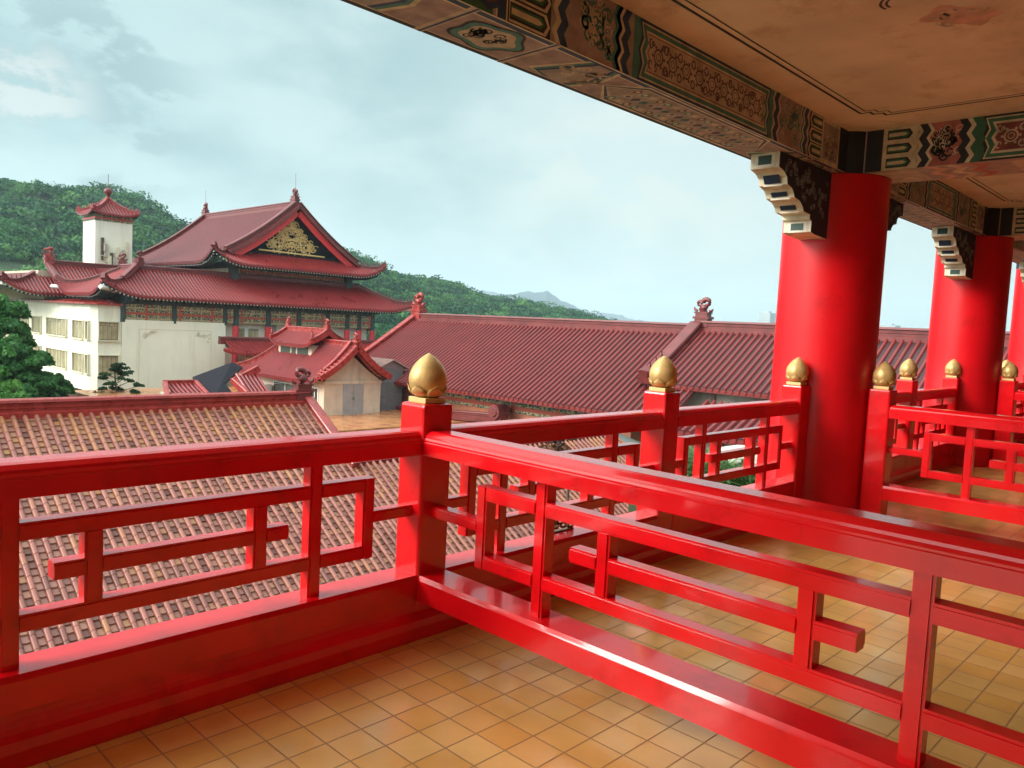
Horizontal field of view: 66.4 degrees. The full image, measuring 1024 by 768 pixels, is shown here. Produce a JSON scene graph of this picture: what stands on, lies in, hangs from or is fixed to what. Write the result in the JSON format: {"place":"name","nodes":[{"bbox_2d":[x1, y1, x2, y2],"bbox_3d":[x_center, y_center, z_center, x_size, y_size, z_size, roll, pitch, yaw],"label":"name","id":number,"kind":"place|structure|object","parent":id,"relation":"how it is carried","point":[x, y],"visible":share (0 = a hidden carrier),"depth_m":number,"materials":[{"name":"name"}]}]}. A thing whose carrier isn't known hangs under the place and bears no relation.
{"place":"outdoors","nodes":[
{"label":"outdoors","id":0,"kind":"place"},
{"bbox_2d":[264,383,271,390],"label":"air conditioner","id":1,"kind":"object","parent":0,"point":[268,386],"visible":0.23,"depth_m":50.97,"materials":[{"name":"white metal"}]},
{"bbox_2d":[0,189,570,339],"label":"hillside","id":2,"kind":"structure","parent":0,"point":[9,265],"depth_m":244.98,"materials":[{"name":"green plant"}]},
{"bbox_2d":[0,178,617,339],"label":"hill forest","id":3,"kind":"object","parent":2,"relation":"on","point":[15,243],"visible":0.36,"depth_m":308.77,"materials":[{"name":"green plant"}]},
{"bbox_2d":[0,367,639,654],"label":"tiled pavilion","id":4,"kind":"structure","parent":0,"point":[43,426],"depth_m":21.74,"materials":[{"name":"tile"}]},
{"bbox_2d":[0,0,1015,330],"label":"sky","id":5,"kind":"structure","parent":0,"point":[418,152],"materials":[{"name":"blue"}]},
{"bbox_2d":[499,291,621,320],"bbox_3d":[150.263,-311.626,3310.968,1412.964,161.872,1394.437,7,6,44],"label":"mountain","id":6,"kind":"structure","parent":0,"point":[543,296],"depth_m":3235.93,"materials":[{"name":"grey"}]},
{"bbox_2d":[479,290,642,320],"bbox_3d":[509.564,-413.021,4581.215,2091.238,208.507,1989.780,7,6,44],"label":"mountain","id":7,"kind":"structure","parent":0,"point":[618,317],"depth_m":4501.49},
{"bbox_2d":[554,520,573,532],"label":"roof tiles","id":8,"kind":"object","parent":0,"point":[558,524],"visible":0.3,"depth_m":4.96,"materials":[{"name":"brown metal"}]},
{"bbox_2d":[758,311,775,322],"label":"tower block","id":9,"kind":"structure","parent":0,"point":[767,317],"depth_m":1414.91,"materials":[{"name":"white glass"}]},
{"bbox_2d":[879,324,900,326],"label":"tower block","id":10,"kind":"structure","parent":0,"point":[890,325],"depth_m":1519.10,"materials":[{"name":"white concrete"}]},
{"label":"ground","id":11,"kind":"structure","parent":0,"visible":0},
{"bbox_2d":[0,365,31,398],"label":"broadleaf tree","id":12,"kind":"object","parent":11,"relation":"on","point":[10,388],"visible":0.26,"depth_m":42.19,"materials":[{"name":"green plant"}]},
{"bbox_2d":[0,294,55,371],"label":"broadleaf tree","id":13,"kind":"object","parent":11,"relation":"on","point":[12,313],"visible":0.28,"depth_m":49.65,"materials":[{"name":"green plant"}]},
{"bbox_2d":[0,333,58,397],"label":"broadleaf tree","id":14,"kind":"object","parent":11,"relation":"on","point":[33,377],"visible":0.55,"depth_m":46.30,"materials":[{"name":"green plant"}]},
{"bbox_2d":[40,373,75,397],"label":"broadleaf tree","id":15,"kind":"object","parent":11,"relation":"on","point":[63,387],"visible":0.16,"depth_m":50.09,"materials":[{"name":"green plant"}]},
{"bbox_2d":[0,247,118,337],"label":"wing","id":16,"kind":"structure","parent":11,"relation":"on","point":[30,284],"depth_m":69.05,"materials":[{"name":"red tile"}]},
{"bbox_2d":[11,298,122,395],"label":"building block","id":17,"kind":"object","parent":11,"relation":"on","point":[79,340],"depth_m":62.29,"materials":[{"name":"white paint"}]},
{"bbox_2d":[31,315,41,333],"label":"window","id":18,"kind":"structure","parent":17,"relation":"in","point":[36,321],"depth_m":70.11,"materials":[{"name":"beige fabric"}]},
{"bbox_2d":[33,345,41,350],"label":"window","id":19,"kind":"structure","parent":17,"relation":"in","point":[39,347],"depth_m":69.86,"materials":[{"name":"beige"}]},
{"bbox_2d":[45,347,66,369],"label":"window","id":20,"kind":"structure","parent":17,"relation":"in","point":[60,355],"depth_m":65.79,"materials":[{"name":"beige"}]},
{"bbox_2d":[45,317,67,337],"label":"window","id":21,"kind":"structure","parent":17,"relation":"in","point":[55,326],"depth_m":66.00,"materials":[{"name":"beige"}]},
{"bbox_2d":[70,351,83,373],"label":"window","id":22,"kind":"structure","parent":17,"relation":"in","point":[77,362],"depth_m":62.50,"materials":[{"name":"beige"}]},
{"bbox_2d":[71,319,83,339],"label":"window","id":23,"kind":"structure","parent":17,"relation":"in","point":[77,325],"depth_m":62.27,"materials":[{"name":"beige"}]},
{"bbox_2d":[83,320,89,340],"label":"window","id":24,"kind":"structure","parent":17,"relation":"in","point":[87,323],"depth_m":60.54,"materials":[{"name":"beige"}]},
{"bbox_2d":[83,354,89,374],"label":"window","id":25,"kind":"structure","parent":17,"relation":"in","point":[86,356],"depth_m":61.06,"materials":[{"name":"beige"}]},
{"bbox_2d":[97,321,119,341],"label":"window","id":26,"kind":"structure","parent":17,"relation":"in","point":[108,331],"depth_m":60.94,"materials":[{"name":"beige fabric"}]},
{"bbox_2d":[97,355,119,375],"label":"window","id":27,"kind":"structure","parent":17,"relation":"in","point":[104,362],"depth_m":61.01,"materials":[{"name":"beige"}]},
{"bbox_2d":[93,362,144,393],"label":"pine tree","id":28,"kind":"object","parent":11,"relation":"on","point":[119,369],"visible":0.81,"depth_m":54.57,"materials":[{"name":"green plant"}]},
{"bbox_2d":[50,175,413,388],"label":"temple hall","id":29,"kind":"structure","parent":11,"relation":"on","point":[183,307],"depth_m":70.35,"materials":[{"name":"red tile"}]},
{"bbox_2d":[75,174,139,264],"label":"roof tower","id":30,"kind":"structure","parent":29,"relation":"on","point":[108,219],"depth_m":74.10,"materials":[{"name":"white tile"}]},
{"bbox_2d":[101,237,103,259],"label":"antenna panel","id":31,"kind":"object","parent":30,"relation":"attached to","point":[102,245],"visible":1,"depth_m":73.09,"materials":[{"name":"grey metal"}]},
{"bbox_2d":[104,244,106,256],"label":"antenna panel","id":32,"kind":"object","parent":30,"relation":"attached to","point":[105,249],"visible":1,"depth_m":73.13,"materials":[{"name":"plastic"}]},
{"bbox_2d":[105,245,108,261],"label":"antenna panel","id":33,"kind":"object","parent":30,"relation":"attached to","point":[106,259],"visible":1,"depth_m":73.43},
{"bbox_2d":[108,256,111,264],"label":"antenna panel","id":34,"kind":"object","parent":30,"relation":"attached to","point":[109,259],"visible":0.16,"depth_m":73.50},
{"bbox_2d":[116,247,119,261],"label":"antenna panel","id":35,"kind":"object","parent":30,"relation":"attached to","point":[118,250],"visible":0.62,"depth_m":74.14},
{"bbox_2d":[125,242,128,263],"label":"antenna panel","id":36,"kind":"object","parent":30,"relation":"attached to","point":[126,247],"visible":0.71,"depth_m":74.74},
{"bbox_2d":[238,327,245,361],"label":"window","id":37,"kind":"structure","parent":29,"relation":"in","point":[242,330],"depth_m":69.47,"materials":[{"name":"white glass"}]},
{"bbox_2d":[247,327,258,336],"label":"window","id":38,"kind":"structure","parent":29,"relation":"in","point":[251,332],"depth_m":70.14,"materials":[{"name":"white glass"}]},
{"bbox_2d":[69,386,474,432],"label":"terrace","id":39,"kind":"structure","parent":11,"relation":"on","point":[386,419],"depth_m":47.30,"materials":[{"name":"ceramic"}]},
{"bbox_2d":[160,362,267,393],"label":"covered stairway","id":40,"kind":"object","parent":39,"relation":"on","point":[215,380],"visible":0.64,"depth_m":47.67,"materials":[{"name":"tile"}]},
{"bbox_2d":[238,317,392,415],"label":"gabled hut","id":41,"kind":"object","parent":39,"relation":"on","point":[349,376],"visible":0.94,"depth_m":49.15,"materials":[{"name":"red tile"}]},
{"bbox_2d":[273,380,292,390],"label":"window","id":42,"kind":"structure","parent":41,"relation":"in","point":[277,385],"depth_m":50.49,"materials":[{"name":"white glass"}]},
{"bbox_2d":[312,387,318,401],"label":"window","id":43,"kind":"structure","parent":41,"relation":"in","point":[315,394],"depth_m":47.63,"materials":[{"name":"white glass"}]},
{"bbox_2d":[342,384,353,414],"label":"door leaf","id":44,"kind":"structure","parent":41,"relation":"in","point":[347,405],"depth_m":48.30,"materials":[{"name":"grey metal"}]},
{"bbox_2d":[353,384,363,413],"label":"door leaf","id":45,"kind":"structure","parent":41,"relation":"in","point":[358,389],"depth_m":48.85,"materials":[{"name":"grey metal"}]},
{"bbox_2d":[371,357,409,410],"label":"metal shed","id":46,"kind":"structure","parent":39,"relation":"on","point":[390,395],"depth_m":51.80,"materials":[{"name":"grey metal"}]},
{"bbox_2d":[395,404,509,422],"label":"coping wall","id":47,"kind":"structure","parent":39,"relation":"on","point":[497,412],"depth_m":46.25,"materials":[{"name":"ceramic"}]},
{"bbox_2d":[218,336,375,373],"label":"hall canopy","id":48,"kind":"object","parent":11,"relation":"on","point":[246,348],"visible":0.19,"depth_m":66.10,"materials":[{"name":"red tile"}]},
{"bbox_2d":[364,292,695,456],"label":"long hall","id":49,"kind":"structure","parent":11,"relation":"on","point":[529,367],"depth_m":47.52,"materials":[{"name":"tile"}]},
{"bbox_2d":[538,438,577,526],"bbox_3d":[1.363,4.973,24.326,1.275,7.803,2.328,3,4,9],"label":"bronze shrub","id":50,"kind":"object","parent":11,"relation":"on","point":[558,445],"visible":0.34,"depth_m":23.52,"materials":[{"name":"brown plant"}]},
{"bbox_2d":[619,434,640,444],"bbox_3d":[3.880,5.051,38.289,2.400,5.800,4.800,7,6,44],"label":"metal housing","id":51,"kind":"object","parent":11,"relation":"on","point":[622,437],"visible":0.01,"depth_m":39.03,"materials":[{"name":"grey metal"}]},
{"bbox_2d":[628,504,636,512],"bbox_3d":[9.120,6.305,23.070,9.600,6.100,6.400,7,6,44],"label":"planting bed","id":52,"kind":"object","parent":11,"relation":"on","point":[632,508],"depth_m":23.83,"materials":[{"name":"green plant"}]},
{"bbox_2d":[620,439,723,470],"bbox_3d":[4.784,2.439,23.593,3.808,0.996,4.337,3,4,7],"label":"strap leaf plant","id":53,"kind":"object","parent":52,"relation":"on","point":[688,453],"visible":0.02,"depth_m":24.22,"materials":[{"name":"green plant"}]},
{"bbox_2d":[687,473,750,484],"bbox_3d":[5.206,2.772,22.000,4.274,0.815,3.348,7,6,44],"label":"strap leaf plant","id":54,"kind":"object","parent":52,"relation":"on","point":[688,475],"visible":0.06,"depth_m":21.17,"materials":[{"name":"green plant"}]},
{"bbox_2d":[687,450,752,485],"bbox_3d":[6.048,2.586,22.493,4.238,0.993,4.518,7,6,44],"label":"strap leaf plant","id":55,"kind":"object","parent":52,"relation":"on","point":[723,465],"visible":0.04,"depth_m":22.03,"materials":[{"name":"green plant"}]},
{"bbox_2d":[687,461,754,485],"bbox_3d":[6.027,2.639,21.736,4.817,0.998,4.160,7,6,44],"label":"strap leaf plant","id":56,"kind":"object","parent":52,"relation":"on","point":[744,479],"visible":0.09,"depth_m":21.29,"materials":[{"name":"green plant"}]},
{"bbox_2d":[687,448,754,486],"bbox_3d":[5.855,2.473,22.513,4.630,0.996,3.918,4,4,11],"label":"strap leaf plant","id":57,"kind":"object","parent":52,"relation":"on","point":[729,467],"visible":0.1,"depth_m":21.88,"materials":[{"name":"green plant"}]},
{"bbox_2d":[706,463,755,486],"bbox_3d":[6.691,2.636,22.106,3.400,0.814,3.854,7,6,44],"label":"strap leaf plant","id":58,"kind":"object","parent":52,"relation":"on","point":[754,475],"visible":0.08,"depth_m":21.27,"materials":[{"name":"green plant"}]},
{"bbox_2d":[720,445,756,480],"bbox_3d":[6.934,2.510,23.177,2.193,1.330,2.137,1,5,-22],"label":"garden rock","id":59,"kind":"object","parent":52,"relation":"on","point":[731,447],"visible":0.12,"depth_m":23.09,"materials":[{"name":"white stone"}]},
{"bbox_2d":[678,399,759,452],"bbox_3d":[19.499,7.141,27.192,30.750,10.142,3.806,7,6,44],"label":"canopy","id":60,"kind":"object","parent":11,"relation":"on","point":[713,427],"visible":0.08,"depth_m":35.33,"materials":[{"name":"tile"}]},
{"bbox_2d":[636,297,1009,406],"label":"side wing","id":61,"kind":"structure","parent":11,"relation":"on","point":[725,362],"depth_m":39.41,"materials":[{"name":"red tile"}]},
{"bbox_3d":[9.385,3.498,11.853,4.280,13.400,44.020,7,6,44],"label":"hotel building","id":62,"kind":"object","parent":11,"relation":"on","visible":0},
{"bbox_2d":[27,443,1023,767],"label":"floor","id":63,"kind":"structure","parent":62,"relation":"attached to","point":[467,697],"depth_m":3.42,"materials":[{"name":"tile"}]},
{"bbox_2d":[395,353,451,610],"bbox_3d":[-0.460,0.563,4.056,0.208,1.450,0.204,7,6,44],"label":"railing post","id":64,"kind":"object","parent":63,"relation":"on","point":[423,486],"visible":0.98,"depth_m":3.97,"materials":[{"name":"red paint"}]},
{"bbox_2d":[417,430,1023,767],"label":"balcony railing","id":65,"kind":"object","parent":64,"relation":"attached to","point":[931,556],"visible":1,"depth_m":2.77,"materials":[{"name":"red paint"}]},
{"bbox_2d":[0,433,1023,767],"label":"parapet kerb","id":66,"kind":"structure","parent":63,"relation":"on","point":[44,733],"depth_m":3.27,"materials":[{"name":"red paint"}]},
{"bbox_2d":[0,428,422,715],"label":"balcony railing","id":67,"kind":"object","parent":66,"relation":"on","point":[38,678],"visible":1,"depth_m":3.11,"materials":[{"name":"red paint"}]},
{"bbox_2d":[445,409,663,582],"bbox_3d":[0.289,0.635,4.840,0.190,0.864,1.972,7,6,44],"label":"balcony railing","id":68,"kind":"object","parent":66,"relation":"on","point":[611,426],"visible":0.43,"depth_m":4.63,"materials":[{"name":"red paint"}]},
{"bbox_2d":[671,399,799,528],"bbox_3d":[1.808,0.592,6.405,0.190,0.864,2.004,7,6,44],"label":"balcony railing","id":69,"kind":"object","parent":66,"relation":"on","point":[700,417],"visible":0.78,"depth_m":6.33,"materials":[{"name":"red paint"}]},
{"bbox_2d":[891,390,911,467],"bbox_3d":[3.912,0.532,8.574,0.190,0.864,2.070,7,6,44],"label":"balcony railing","id":70,"kind":"object","parent":66,"relation":"on","point":[897,460],"visible":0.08,"depth_m":9.09,"materials":[{"name":"red paint"}]},
{"bbox_2d":[911,387,956,462],"bbox_3d":[5.335,0.491,10.042,0.190,0.864,1.634,7,6,44],"label":"balcony railing","id":71,"kind":"object","parent":66,"relation":"on","point":[939,394],"visible":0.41,"depth_m":10.06,"materials":[{"name":"red paint"}]},
{"bbox_2d":[1014,381,1023,433],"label":"balcony railing","id":72,"kind":"object","parent":66,"relation":"on","point":[1020,408],"visible":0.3,"depth_m":13.61,"materials":[{"name":"red paint"}]},
{"bbox_2d":[637,356,679,529],"bbox_3d":[1.048,0.521,5.610,0.208,1.450,0.204,7,6,44],"label":"railing post","id":73,"kind":"object","parent":63,"relation":"on","point":[658,450],"visible":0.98,"depth_m":5.52,"materials":[{"name":"red wood"}]},
{"bbox_2d":[775,357,809,498],"bbox_3d":[2.577,0.477,7.187,0.208,1.450,0.204,7,6,44],"label":"railing post","id":74,"kind":"object","parent":63,"relation":"on","point":[794,433],"visible":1,"depth_m":7.10,"materials":[{"name":"red wood"}]},
{"bbox_2d":[750,131,903,509],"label":"painted column","id":75,"kind":"structure","parent":63,"relation":"on","point":[836,227],"depth_m":7.09,"materials":[{"name":"red paint"}]},
{"bbox_2d":[341,0,848,172],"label":"painted beam","id":76,"kind":"structure","parent":75,"relation":"on","point":[611,53],"depth_m":4.75,"materials":[{"name":"multicoloured paint"}]},
{"bbox_2d":[890,180,988,234],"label":"painted beam","id":77,"kind":"structure","parent":75,"relation":"on","point":[929,205],"depth_m":9.11,"materials":[{"name":"multicoloured paint"}]},
{"bbox_2d":[863,111,1023,183],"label":"painted beam","id":78,"kind":"structure","parent":75,"relation":"on","point":[989,145],"depth_m":6.53,"materials":[{"name":"multicoloured paint"}]},
{"bbox_2d":[859,361,896,514],"bbox_3d":[3.374,0.516,7.192,0.208,1.450,0.204,7,6,44],"label":"railing post","id":79,"kind":"object","parent":63,"relation":"on","point":[879,436],"visible":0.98,"depth_m":7.12,"materials":[{"name":"red wood"}]},
{"bbox_2d":[882,404,1023,525],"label":"balcony railing","id":80,"kind":"object","parent":79,"relation":"attached to","point":[965,503],"visible":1,"depth_m":6.66,"materials":[{"name":"red paint"}]},
{"bbox_2d":[893,358,918,468],"bbox_3d":[4.704,0.417,9.380,0.208,1.450,0.204,7,6,44],"label":"railing post","id":81,"kind":"object","parent":63,"relation":"on","point":[907,380],"visible":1,"depth_m":9.29,"materials":[{"name":"red wood"}]},
{"bbox_2d":[942,359,960,455],"bbox_3d":[5.976,0.381,10.691,0.208,1.450,0.204,7,6,44],"label":"railing post","id":82,"kind":"object","parent":63,"relation":"on","point":[952,372],"visible":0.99,"depth_m":10.59,"materials":[{"name":"red wood"}]},
{"bbox_2d":[919,208,1013,466],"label":"painted column","id":83,"kind":"structure","parent":63,"relation":"on","point":[970,299],"depth_m":10.53,"materials":[{"name":"red paint"}]},
{"bbox_2d":[998,207,1023,240],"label":"painted beam","id":84,"kind":"structure","parent":83,"relation":"on","point":[1011,222],"depth_m":10.28,"materials":[{"name":"multicoloured paint"}]},
{"bbox_2d":[992,362,1018,460],"bbox_3d":[6.709,0.421,10.629,0.208,1.450,0.204,7,6,44],"label":"railing post","id":85,"kind":"object","parent":63,"relation":"on","point":[1006,401],"visible":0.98,"depth_m":10.55,"materials":[{"name":"red wood"}]},
{"bbox_2d":[1014,391,1023,456],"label":"balcony railing","id":86,"kind":"object","parent":85,"relation":"attached to","point":[1018,395],"visible":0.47,"depth_m":10.44,"materials":[{"name":"red paint"}]},
{"bbox_2d":[1001,360,1009,379],"bbox_3d":[8.040,0.322,12.819,0.208,1.450,0.204,7,6,44],"label":"railing post","id":87,"kind":"object","parent":63,"relation":"on","point":[1005,362],"visible":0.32,"depth_m":12.73,"materials":[{"name":"gold metal"}]},
{"bbox_2d":[1007,262,1023,390],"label":"painted column","id":88,"kind":"structure","parent":63,"relation":"on","point":[1016,349],"depth_m":14.29,"materials":[{"name":"red paint"}]},
{"bbox_2d":[1012,240,1023,263],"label":"painted beam","id":89,"kind":"structure","parent":88,"relation":"on","point":[1018,253],"depth_m":12.04,"materials":[{"name":"multicoloured paint"}]},
{"bbox_2d":[610,0,1023,207],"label":"ceiling","id":90,"kind":"structure","parent":62,"relation":"attached to","point":[873,56],"depth_m":5.07,"materials":[{"name":"paint"}]},
{"bbox_2d":[671,0,1023,115],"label":"ceiling painting","id":91,"kind":"object","parent":90,"relation":"attached to","point":[950,14],"visible":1,"depth_m":4.48,"materials":[{"name":"beige paint"}]},
{"bbox_2d":[966,177,1021,201],"bbox_3d":[6.065,-2.155,7.852,2.607,0.001,3.342,7,6,44],"label":"ceiling painting","id":92,"kind":"object","parent":90,"relation":"attached to","point":[989,191],"visible":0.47,"depth_m":9.18,"materials":[{"name":"beige paint"}]}
]}

